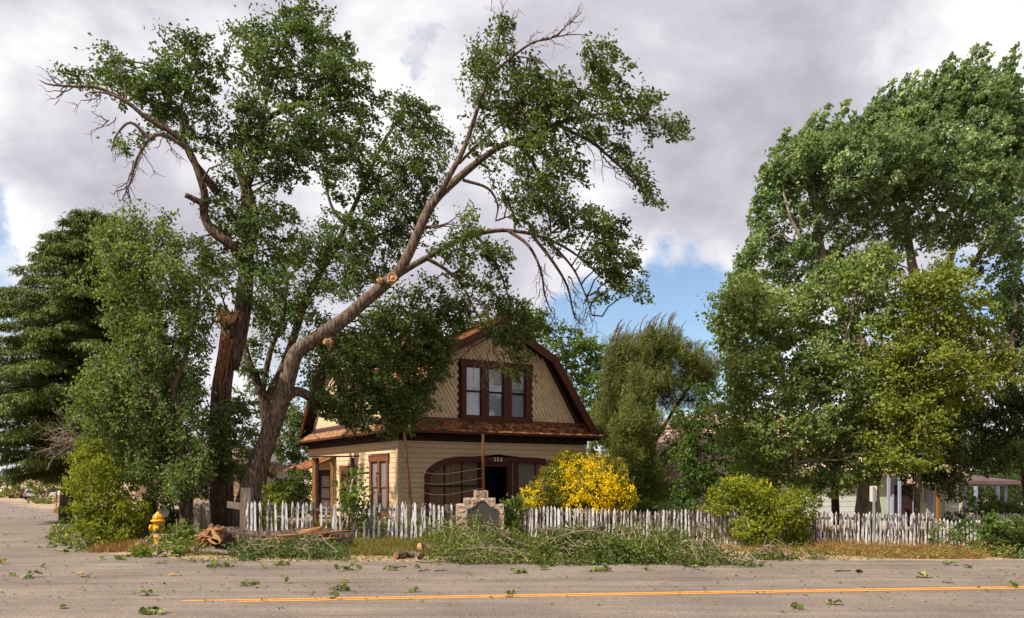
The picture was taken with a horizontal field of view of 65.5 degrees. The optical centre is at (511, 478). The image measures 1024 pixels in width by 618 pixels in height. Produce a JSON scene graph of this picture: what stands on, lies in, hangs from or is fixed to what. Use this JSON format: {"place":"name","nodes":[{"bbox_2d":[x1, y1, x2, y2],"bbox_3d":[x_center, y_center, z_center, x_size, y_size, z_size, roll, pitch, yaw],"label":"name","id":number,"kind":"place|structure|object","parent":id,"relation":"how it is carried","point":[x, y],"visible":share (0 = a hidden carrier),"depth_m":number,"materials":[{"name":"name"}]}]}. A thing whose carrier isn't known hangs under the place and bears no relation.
{"place":"outdoors","nodes":[
{"label":"outdoors","id":0,"kind":"place"},
{"bbox_2d":[0,500,653,562],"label":"side road","id":1,"kind":"structure","parent":0,"point":[21,553],"depth_m":19.84,"materials":[{"name":"asphalt"}]},
{"bbox_2d":[23,489,43,498],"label":"parked car","id":2,"kind":"object","parent":1,"relation":"on","point":[26,495],"visible":0.5,"depth_m":115.86,"materials":[{"name":"silver metal"}]},
{"bbox_2d":[1,500,229,561],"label":"side road litter","id":3,"kind":"object","parent":1,"relation":"on","point":[47,525],"visible":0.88,"depth_m":26.67,"materials":[{"name":"green plant"}]},
{"bbox_2d":[322,534,451,556],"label":"verge grass","id":4,"kind":"structure","parent":0,"point":[370,546],"depth_m":18.62,"materials":[{"name":"plant"}]},
{"bbox_2d":[262,517,534,538],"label":"yard grass","id":5,"kind":"structure","parent":0,"point":[317,524],"depth_m":24.23,"materials":[{"name":"plant"}]},
{"bbox_2d":[0,563,1023,617],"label":"road","id":6,"kind":"structure","parent":0,"point":[38,602],"depth_m":12.03,"materials":[{"name":"asphalt"}]},
{"bbox_2d":[19,570,42,578],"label":"leafy sprig","id":7,"kind":"object","parent":6,"relation":"on","point":[29,575],"visible":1,"depth_m":13.55,"materials":[{"name":"green plant"}]},
{"bbox_2d":[136,589,156,595],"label":"leafy sprig","id":8,"kind":"object","parent":6,"relation":"on","point":[150,591],"visible":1,"depth_m":11.47,"materials":[{"name":"green plant"}]},
{"bbox_2d":[138,606,165,614],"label":"leafy sprig","id":9,"kind":"object","parent":6,"relation":"on","point":[148,610],"visible":1,"depth_m":9.91,"materials":[{"name":"green plant"}]},
{"bbox_2d":[206,560,238,567],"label":"leafy sprig","id":10,"kind":"object","parent":6,"relation":"on","point":[214,564],"visible":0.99,"depth_m":15.25,"materials":[{"name":"green plant"}]},
{"bbox_2d":[240,579,259,585],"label":"leafy sprig","id":11,"kind":"object","parent":6,"relation":"on","point":[250,582],"visible":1,"depth_m":12.61,"materials":[{"name":"green plant"}]},
{"bbox_2d":[273,560,290,565],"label":"leafy sprig","id":12,"kind":"object","parent":6,"relation":"on","point":[281,562],"visible":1,"depth_m":15.49,"materials":[{"name":"green plant"}]},
{"bbox_2d":[329,583,349,590],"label":"leafy sprig","id":13,"kind":"object","parent":6,"relation":"on","point":[345,587],"visible":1,"depth_m":11.97,"materials":[{"name":"green plant"}]},
{"bbox_2d":[333,562,354,569],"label":"leafy sprig","id":14,"kind":"object","parent":6,"relation":"on","point":[336,566],"visible":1,"depth_m":14.59,"materials":[{"name":"green plant"}]},
{"bbox_2d":[0,558,1022,612],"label":"road litter","id":15,"kind":"object","parent":6,"relation":"on","point":[2,592],"depth_m":12.72,"materials":[{"name":"plant"}]},
{"bbox_2d":[588,566,611,571],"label":"leafy sprig","id":16,"kind":"object","parent":6,"relation":"on","point":[595,568],"visible":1,"depth_m":14.47,"materials":[{"name":"green plant"}]},
{"bbox_2d":[183,586,1023,600],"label":"road marking","id":17,"kind":"object","parent":6,"relation":"on","point":[597,593],"visible":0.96,"depth_m":11.68,"materials":[{"name":"yellow paint"}]},
{"bbox_2d":[239,587,1023,601],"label":"road marking","id":18,"kind":"object","parent":6,"relation":"on","point":[624,594],"visible":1,"depth_m":11.58,"materials":[{"name":"yellow paint"}]},
{"bbox_2d":[790,602,804,609],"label":"leafy sprig","id":19,"kind":"object","parent":6,"relation":"on","point":[797,605],"visible":1,"depth_m":10.31,"materials":[{"name":"green plant"}]},
{"bbox_2d":[0,479,1023,561],"bbox_3d":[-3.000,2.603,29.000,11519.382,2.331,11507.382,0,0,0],"label":"ground","id":20,"kind":"structure","parent":0,"point":[264,557],"depth_m":19.38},
{"bbox_2d":[0,472,10,490],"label":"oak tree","id":21,"kind":"object","parent":20,"relation":"on","point":[1,482],"visible":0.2,"depth_m":149.94,"materials":[{"name":"green plant"}]},
{"bbox_2d":[0,490,20,497],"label":"hedge","id":22,"kind":"object","parent":20,"relation":"on","point":[9,494],"visible":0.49,"depth_m":133.50,"materials":[{"name":"green plant"}]},
{"bbox_2d":[0,483,31,496],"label":"hedge","id":23,"kind":"object","parent":20,"relation":"on","point":[14,489],"visible":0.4,"depth_m":137.98,"materials":[{"name":"green plant"}]},
{"bbox_2d":[22,481,60,498],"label":"hedge","id":24,"kind":"object","parent":20,"relation":"on","point":[30,484],"visible":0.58,"depth_m":112.02,"materials":[{"name":"green plant"}]},
{"bbox_2d":[26,493,59,503],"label":"hedge","id":25,"kind":"object","parent":20,"relation":"on","point":[35,500],"visible":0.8,"depth_m":81.59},
{"bbox_2d":[41,511,102,551],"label":"fallen branch","id":26,"kind":"object","parent":20,"relation":"on","point":[53,535],"visible":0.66,"depth_m":20.86,"materials":[{"name":"green plant"}]},
{"bbox_2d":[0,207,209,522],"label":"cedar tree","id":27,"kind":"object","parent":20,"relation":"on","point":[27,384],"visible":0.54,"depth_m":33.99,"materials":[{"name":"green plant"}]},
{"bbox_2d":[57,436,152,544],"bbox_3d":[-10.654,0.358,21.017,2.870,3.170,2.569,0,0,0],"label":"privet bush","id":28,"kind":"object","parent":20,"relation":"on","point":[111,513],"visible":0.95,"depth_m":20.59,"materials":[{"name":"green plant"}]},
{"bbox_2d":[50,523,192,543],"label":"verge grass","id":29,"kind":"structure","parent":20,"relation":"on","point":[145,534],"depth_m":21.72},
{"bbox_2d":[22,198,228,530],"bbox_3d":[-10.237,-2.961,22.014,5.548,9.332,3.926,0,0,32],"label":"mulberry tree","id":30,"kind":"object","parent":20,"relation":"on","point":[172,474],"visible":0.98,"depth_m":21.37,"materials":[{"name":"green plant"}]},
{"bbox_2d":[82,537,171,552],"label":"dry weeds","id":31,"kind":"object","parent":20,"relation":"on","point":[115,547],"visible":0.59,"depth_m":18.99,"materials":[{"name":"plant"}]},
{"bbox_2d":[142,494,156,531],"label":"shrub","id":32,"kind":"object","parent":20,"relation":"on","point":[153,511],"visible":0.27,"depth_m":21.87,"materials":[{"name":"green plant"}]},
{"bbox_2d":[148,512,164,543],"bbox_3d":[-8.745,1.271,19.637,0.366,0.894,0.334,0,0,-39],"label":"fire hydrant","id":33,"kind":"object","parent":20,"relation":"on","point":[157,519],"visible":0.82,"depth_m":19.55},
{"bbox_2d":[158,507,168,525],"bbox_3d":[-9.444,1.186,21.597,0.280,0.791,0.109,0,0,-30],"label":"round dish","id":34,"kind":"object","parent":20,"relation":"on","point":[165,513],"visible":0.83,"depth_m":21.60,"materials":[{"name":"metal"}]},
{"bbox_2d":[126,518,205,557],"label":"fallen branch","id":35,"kind":"object","parent":20,"relation":"on","point":[181,535],"visible":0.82,"depth_m":18.02,"materials":[{"name":"plant"}]},
{"bbox_2d":[138,502,193,529],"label":"garden shrub","id":36,"kind":"object","parent":20,"relation":"on","point":[172,514],"visible":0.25,"depth_m":22.13,"materials":[{"name":"green plant"}]},
{"bbox_2d":[193,502,200,536],"bbox_3d":[-8.217,1.187,20.800,0.199,1.102,0.121,0,0,0],"label":"wooden board","id":37,"kind":"object","parent":20,"relation":"on","point":[197,513],"visible":0.64,"depth_m":20.76,"materials":[{"name":"grey wood"}]},
{"bbox_2d":[201,503,211,530],"bbox_3d":[-8.028,1.190,20.890,0.263,1.099,0.128,0,0,0],"label":"wooden board","id":38,"kind":"object","parent":20,"relation":"on","point":[206,522],"visible":0.58,"depth_m":20.85,"materials":[{"name":"grey wood"}]},
{"bbox_2d":[134,439,280,506],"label":"brick house","id":39,"kind":"structure","parent":20,"relation":"on","point":[236,483],"depth_m":46.00,"materials":[{"name":"brown brick"}]},
{"bbox_2d":[189,547,233,554],"bbox_3d":[-6.675,1.656,17.789,1.271,0.191,0.192,0,0,23],"label":"bark slab","id":40,"kind":"object","parent":20,"relation":"on","point":[205,549],"depth_m":17.81,"materials":[{"name":"grey wood"}]},
{"bbox_2d":[37,0,393,526],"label":"elm tree","id":41,"kind":"object","parent":20,"relation":"on","point":[248,222],"visible":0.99,"depth_m":23.10,"materials":[{"name":"green plant"}]},
{"bbox_2d":[160,401,308,505],"bbox_3d":[-13.461,-1.168,40.000,8.181,5.993,4.314,0,0,0],"label":"elm tree","id":42,"kind":"object","parent":20,"relation":"on","point":[294,458],"visible":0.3,"depth_m":39.79,"materials":[{"name":"green plant"}]},
{"bbox_2d":[240,488,253,528],"bbox_3d":[-6.865,0.996,20.601,0.336,1.503,0.264,0,0,0],"label":"wooden post","id":43,"kind":"object","parent":20,"relation":"on","point":[247,494],"visible":0.62,"depth_m":20.48,"materials":[{"name":"grey wood"}]},
{"bbox_2d":[227,501,239,509],"bbox_3d":[-7.258,0.712,20.825,0.452,0.217,0.050,0,0,20],"label":"wooden rail","id":44,"kind":"object","parent":43,"relation":"attached to","point":[233,505],"visible":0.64,"depth_m":20.80,"materials":[{"name":"grey wood"}]},
{"bbox_2d":[212,527,298,561],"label":"fallen branch","id":45,"kind":"object","parent":20,"relation":"on","point":[253,548],"visible":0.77,"depth_m":17.11,"materials":[{"name":"green plant"}]},
{"bbox_2d":[182,538,329,556],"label":"verge grass","id":46,"kind":"structure","parent":20,"relation":"on","point":[202,553],"depth_m":17.75,"materials":[{"name":"plant"}]},
{"bbox_2d":[194,523,355,549],"bbox_3d":[-5.459,1.397,18.555,3.612,0.750,0.985,0,0,-10],"label":"fallen log","id":47,"kind":"object","parent":20,"relation":"on","point":[211,534],"visible":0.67,"depth_m":18.33,"materials":[{"name":"brown wood"}]},
{"bbox_2d":[260,481,301,523],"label":"garden shrub","id":48,"kind":"object","parent":20,"relation":"on","point":[277,498],"visible":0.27,"depth_m":25.83,"materials":[{"name":"green plant"}]},
{"bbox_2d":[263,465,319,517],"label":"garden shrub","id":49,"kind":"object","parent":20,"relation":"on","point":[300,487],"visible":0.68,"depth_m":30.64,"materials":[{"name":"green plant"}]},
{"bbox_2d":[275,451,308,505],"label":"shed","id":50,"kind":"structure","parent":20,"relation":"on","point":[278,468],"depth_m":50.00,"materials":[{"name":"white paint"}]},
{"bbox_2d":[269,525,358,560],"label":"fallen branch","id":51,"kind":"object","parent":20,"relation":"on","point":[310,549],"visible":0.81,"depth_m":17.02,"materials":[{"name":"green plant"}]},
{"bbox_2d":[307,456,359,521],"bbox_3d":[-6.393,0.419,28.308,0.304,2.504,2.701,0,0,28],"label":"porch","id":52,"kind":"object","parent":20,"relation":"on","point":[315,480],"visible":0.76,"depth_m":27.59,"materials":[{"name":"orange wood"}]},
{"bbox_2d":[231,84,460,501],"bbox_3d":[-8.094,-6.566,32.156,7.382,16.588,12.582,0,0,-44],"label":"elm tree","id":53,"kind":"object","parent":20,"relation":"on","point":[295,311],"visible":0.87,"depth_m":29.82,"materials":[{"name":"green plant"}]},
{"bbox_2d":[246,500,453,538],"bbox_3d":[-4.204,1.241,20.975,5.361,1.357,0.249,0,0,-11],"label":"picket fence","id":54,"kind":"object","parent":20,"relation":"on","point":[312,509],"visible":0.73,"depth_m":20.98,"materials":[{"name":"white paint"}]},
{"bbox_2d":[325,464,380,537],"bbox_3d":[-4.166,0.629,20.849,1.517,2.005,1.783,0,0,0],"label":"sapling","id":55,"kind":"object","parent":20,"relation":"on","point":[351,498],"visible":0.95,"depth_m":20.75,"materials":[{"name":"green plant"}]},
{"bbox_2d":[349,503,444,536],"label":"garden shrub","id":56,"kind":"object","parent":20,"relation":"on","point":[386,520],"visible":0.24,"depth_m":22.42,"materials":[{"name":"green plant"}]},
{"bbox_2d":[403,431,413,524],"bbox_3d":[-3.561,0.034,27.459,0.396,3.291,0.115,0,0,-6],"label":"wooden pole","id":57,"kind":"object","parent":20,"relation":"on","point":[407,471],"visible":0.81,"depth_m":27.41,"materials":[{"name":"orange wood"}]},
{"bbox_2d":[393,550,423,558],"bbox_3d":[-2.204,1.632,16.860,0.509,0.170,0.486,0,0,-42],"label":"branch log","id":58,"kind":"object","parent":20,"relation":"on","point":[408,553],"visible":0.96,"depth_m":16.86,"materials":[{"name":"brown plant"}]},
{"bbox_2d":[417,543,443,550],"bbox_3d":[-1.784,1.619,18.203,0.319,0.243,1.076,0,0,-37],"label":"cut log","id":59,"kind":"object","parent":20,"relation":"on","point":[419,545],"visible":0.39,"depth_m":18.39,"materials":[{"name":"brown wood"}]},
{"bbox_2d":[284,318,603,523],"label":"house","id":60,"kind":"structure","parent":20,"relation":"on","point":[529,427],"depth_m":30.12,"materials":[{"name":"beige"}]},
{"bbox_2d":[319,471,334,514],"bbox_3d":[-8.155,0.800,35.064,0.055,2.200,2.200,0,0,-31],"label":"side door","id":61,"kind":"structure","parent":60,"relation":"in","point":[324,489],"depth_m":35.25,"materials":[{"name":"wood"}]},
{"bbox_2d":[338,465,357,505],"bbox_3d":[-6.673,0.320,32.414,0.160,1.660,1.950,0,0,-31],"label":"window","id":62,"kind":"structure","parent":60,"relation":"in","point":[341,468],"depth_m":32.74,"materials":[{"name":"black"}]},
{"bbox_2d":[368,454,389,514],"bbox_3d":[-4.911,0.225,29.477,0.160,2.190,2.000,0,0,-31],"label":"window","id":63,"kind":"structure","parent":60,"relation":"in","point":[379,463],"depth_m":29.37,"materials":[{"name":"black"}]},
{"bbox_2d":[459,359,532,421],"bbox_3d":[-0.578,-3.270,30.049,3.160,2.220,0.224,0,0,-31],"label":"window","id":64,"kind":"structure","parent":60,"relation":"in","point":[510,402],"depth_m":30.03,"materials":[{"name":"black"}]},
{"bbox_2d":[231,0,695,530],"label":"elm tree","id":65,"kind":"object","parent":20,"relation":"on","point":[429,340],"visible":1,"depth_m":22.96,"materials":[{"name":"green plant"}]},
{"bbox_2d":[415,507,529,556],"bbox_3d":[-1.263,1.544,20.604,2.880,1.653,7.858,0,0,-14],"label":"fallen branch","id":66,"kind":"object","parent":20,"relation":"on","point":[455,535],"visible":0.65,"depth_m":18.28,"materials":[{"name":"green plant"}]},
{"bbox_2d":[456,490,503,542],"bbox_3d":[-0.831,1.085,20.775,1.252,1.541,0.574,0,0,0],"label":"stone monument","id":67,"kind":"object","parent":20,"relation":"on","point":[481,501],"visible":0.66,"depth_m":20.53,"materials":[{"name":"beige stone"}]},
{"bbox_2d":[482,434,484,489],"bbox_3d":[-1.049,0.074,29.018,0.122,3.340,0.149,0,0,0],"label":"wooden pole","id":68,"kind":"object","parent":20,"relation":"on","point":[483,478],"visible":0.63,"depth_m":28.98,"materials":[{"name":"orange wood"}]},
{"bbox_2d":[422,530,555,565],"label":"fallen branch","id":69,"kind":"object","parent":20,"relation":"on","point":[496,554],"visible":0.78,"depth_m":15.96,"materials":[{"name":"green plant"}]},
{"bbox_2d":[500,493,535,540],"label":"garden shrub","id":70,"kind":"object","parent":20,"relation":"on","point":[511,518],"visible":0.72,"depth_m":20.94,"materials":[{"name":"green plant"}]},
{"bbox_2d":[444,296,617,458],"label":"maple tree","id":71,"kind":"object","parent":20,"relation":"on","point":[590,347],"visible":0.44,"depth_m":45.28,"materials":[{"name":"green plant"}]},
{"bbox_2d":[507,506,636,566],"bbox_3d":[2.146,1.527,23.107,3.064,1.559,16.396,0,0,9],"label":"fallen branch","id":72,"kind":"object","parent":20,"relation":"on","point":[561,544],"visible":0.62,"depth_m":16.29,"materials":[{"name":"green plant"}]},
{"bbox_2d":[488,514,549,546],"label":"bare branch","id":73,"kind":"object","parent":72,"relation":"on","point":[507,537],"visible":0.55,"depth_m":17.77,"materials":[{"name":"brown plant"}]},
{"bbox_2d":[543,525,605,535],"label":"cut branch","id":74,"kind":"object","parent":72,"relation":"on","point":[594,529],"visible":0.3,"depth_m":18.29,"materials":[{"name":"brown plant"}]},
{"bbox_2d":[518,447,646,528],"bbox_3d":[2.137,0.371,25.290,4.282,2.772,2.749,0,0,0],"label":"broom bush","id":75,"kind":"object","parent":20,"relation":"on","point":[591,482],"visible":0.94,"depth_m":24.80,"materials":[{"name":"yellow plant"}]},
{"bbox_2d":[174,541,1017,561],"bbox_3d":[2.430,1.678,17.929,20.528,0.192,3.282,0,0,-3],"label":"leaf litter","id":76,"kind":"object","parent":20,"relation":"on","point":[896,552],"visible":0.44,"depth_m":17.70,"materials":[{"name":"plant"}]},
{"bbox_2d":[506,506,737,544],"bbox_3d":[3.144,1.420,22.351,6.785,1.333,0.251,0,0,-11],"label":"picket fence","id":77,"kind":"object","parent":20,"relation":"on","point":[604,515],"visible":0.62,"depth_m":22.33,"materials":[{"name":"white paint"}]},
{"bbox_2d":[537,494,711,529],"bbox_3d":[3.735,1.258,26.188,5.770,1.523,2.310,0,0,8],"label":"garden shrub","id":78,"kind":"object","parent":20,"relation":"on","point":[675,506],"visible":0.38,"depth_m":25.88,"materials":[{"name":"green plant"}]},
{"bbox_2d":[600,352,663,513],"bbox_3d":[4.943,-1.428,31.959,2.788,7.041,4.396,0,0,24],"label":"cypress tree","id":79,"kind":"object","parent":20,"relation":"on","point":[632,429],"visible":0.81,"depth_m":31.21,"materials":[{"name":"green plant"}]},
{"bbox_2d":[601,510,692,565],"bbox_3d":[3.645,1.667,21.836,2.755,1.500,13.199,0,0,8],"label":"fallen branch","id":80,"kind":"object","parent":20,"relation":"on","point":[649,549],"visible":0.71,"depth_m":16.33,"materials":[{"name":"green plant"}]},
{"bbox_2d":[587,311,725,512],"bbox_3d":[6.706,-2.837,37.024,6.854,10.062,4.704,0,0,0],"label":"pine tree","id":81,"kind":"object","parent":20,"relation":"on","point":[663,356],"visible":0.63,"depth_m":36.28,"materials":[{"name":"green plant"}]},
{"bbox_2d":[655,524,772,567],"bbox_3d":[3.917,1.613,16.265,2.184,1.283,2.858,0,0,0],"label":"fallen branch","id":82,"kind":"object","parent":20,"relation":"on","point":[699,551],"visible":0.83,"depth_m":15.62,"materials":[{"name":"green plant"}]},
{"bbox_2d":[655,376,783,526],"bbox_3d":[8.182,-0.865,30.725,4.998,5.938,3.856,0,0,0],"label":"locust tree","id":83,"kind":"object","parent":20,"relation":"on","point":[690,455],"visible":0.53,"depth_m":30.37,"materials":[{"name":"green plant"}]},
{"bbox_2d":[453,560,1023,562],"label":"road edge","id":84,"kind":"object","parent":20,"relation":"on","point":[901,561],"visible":0.59,"depth_m":16.20,"materials":[{"name":"concrete"}]},
{"bbox_2d":[714,266,792,413],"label":"elm tree","id":85,"kind":"object","parent":20,"relation":"on","point":[753,278],"visible":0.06,"depth_m":44.37,"materials":[{"name":"green plant"}]},
{"bbox_2d":[691,471,822,546],"bbox_3d":[7.119,1.006,23.043,3.306,2.413,3.142,0,0,33],"label":"laburnum bush","id":86,"kind":"object","parent":20,"relation":"on","point":[749,502],"visible":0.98,"depth_m":22.59,"materials":[{"name":"green plant"}]},
{"bbox_2d":[719,542,815,552],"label":"dry weeds","id":87,"kind":"object","parent":20,"relation":"on","point":[748,547],"visible":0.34,"depth_m":21.72,"materials":[{"name":"plant"}]},
{"bbox_2d":[736,534,803,561],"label":"fallen branch","id":88,"kind":"object","parent":20,"relation":"on","point":[773,555],"visible":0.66,"depth_m":16.75,"materials":[{"name":"green plant"}]},
{"bbox_2d":[587,415,1020,526],"bbox_3d":[13.013,-0.197,40.250,18.816,6.393,14.500,0,0,0],"label":"bungalow","id":89,"kind":"object","parent":20,"relation":"on","point":[895,498],"visible":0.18,"depth_m":37.95,"materials":[{"name":"white"}]},
{"bbox_2d":[892,482,914,526],"bbox_3d":[18.638,1.438,37.945,1.075,2.524,0.070,0,0,0],"label":"door","id":90,"kind":"structure","parent":89,"relation":"in","point":[907,501],"depth_m":37.94,"materials":[{"name":"blue paint"}]},
{"bbox_2d":[922,487,933,502],"bbox_3d":[19.821,0.792,37.935,0.547,0.762,0.070,0,0,0],"label":"window","id":91,"kind":"structure","parent":89,"relation":"in","point":[923,489],"depth_m":37.93,"materials":[{"name":"white paint"}]},
{"bbox_2d":[789,541,851,560],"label":"fallen branch","id":92,"kind":"object","parent":20,"relation":"on","point":[812,555],"visible":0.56,"depth_m":16.81,"materials":[{"name":"green plant"}]},
{"bbox_2d":[695,238,964,527],"bbox_3d":[10.303,-2.791,26.390,8.670,9.879,4.899,0,0,0],"label":"cottonwood tree","id":93,"kind":"object","parent":20,"relation":"on","point":[834,363],"visible":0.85,"depth_m":25.76,"materials":[{"name":"green plant"}]},
{"bbox_2d":[741,510,934,545],"bbox_3d":[9.687,1.574,23.583,6.303,1.363,0.241,0,0,-11],"label":"picket fence","id":94,"kind":"object","parent":20,"relation":"on","point":[842,518],"visible":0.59,"depth_m":23.67,"materials":[{"name":"white paint"}]},
{"bbox_2d":[806,397,881,524],"bbox_3d":[12.107,-0.685,28.402,2.921,4.780,3.189,0,0,0],"label":"old trunk","id":95,"kind":"object","parent":20,"relation":"on","point":[835,507],"visible":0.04,"depth_m":28.88,"materials":[{"name":"brown plant"}]},
{"bbox_2d":[870,486,876,544],"bbox_3d":[10.404,1.231,22.899,0.212,2.014,0.071,0,0,0],"label":"road sign","id":96,"kind":"object","parent":20,"relation":"on","point":[873,493],"visible":0.86,"depth_m":22.89,"materials":[{"name":"metal"}]},
{"bbox_2d":[726,41,1023,534],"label":"poplar tree","id":97,"kind":"object","parent":20,"relation":"on","point":[891,138],"visible":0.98,"depth_m":27.40,"materials":[{"name":"green plant"}]},
{"bbox_2d":[804,537,995,558],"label":"dry weeds","id":98,"kind":"object","parent":20,"relation":"on","point":[869,546],"visible":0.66,"depth_m":20.68,"materials":[{"name":"plant"}]},
{"bbox_2d":[847,248,1023,544],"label":"maple tree","id":99,"kind":"object","parent":20,"relation":"on","point":[945,346],"visible":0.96,"depth_m":24.54,"materials":[{"name":"green plant"}]},
{"bbox_2d":[923,514,977,546],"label":"garden shrub","id":100,"kind":"object","parent":20,"relation":"on","point":[958,535],"visible":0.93,"depth_m":23.10,"materials":[{"name":"green plant"}]},
{"bbox_2d":[931,518,980,545],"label":"picket gate","id":101,"kind":"structure","parent":20,"relation":"on","point":[936,525],"depth_m":24.30,"materials":[{"name":"white paint"}]},
{"bbox_2d":[898,254,1023,525],"label":"elm tree","id":102,"kind":"object","parent":20,"relation":"on","point":[1000,445],"visible":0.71,"depth_m":26.38,"materials":[{"name":"green plant"}]},
{"bbox_2d":[938,491,1022,527],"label":"garden shrub","id":103,"kind":"object","parent":20,"relation":"on","point":[1005,508],"visible":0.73,"depth_m":28.46,"materials":[{"name":"green plant"}]},
{"bbox_2d":[948,427,1021,503],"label":"hedge tree","id":104,"kind":"object","parent":20,"relation":"on","point":[978,471],"visible":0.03,"depth_m":61.04,"materials":[{"name":"green plant"}]},
{"bbox_2d":[959,473,1022,516],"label":"house","id":105,"kind":"structure","parent":20,"relation":"on","point":[984,492],"depth_m":42.58,"materials":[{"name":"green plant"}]},
{"bbox_2d":[965,509,1023,558],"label":"leafy bush","id":106,"kind":"object","parent":20,"relation":"on","point":[1013,533],"visible":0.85,"depth_m":20.95,"materials":[{"name":"green plant"}]},
{"bbox_2d":[969,513,1020,537],"bbox_3d":[17.029,1.780,27.569,2.937,1.190,0.249,0,0,-11],"label":"picket fence","id":107,"kind":"object","parent":20,"relation":"on","point":[974,516],"visible":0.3,"depth_m":27.36,"materials":[{"name":"white paint"}]},
{"bbox_2d":[0,0,1023,470],"label":"sky","id":108,"kind":"structure","parent":0,"point":[743,72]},
{"bbox_2d":[511,521,998,544],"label":"yard grass","id":109,"kind":"structure","parent":0,"point":[908,531],"depth_m":26.84,"materials":[{"name":"plant"}]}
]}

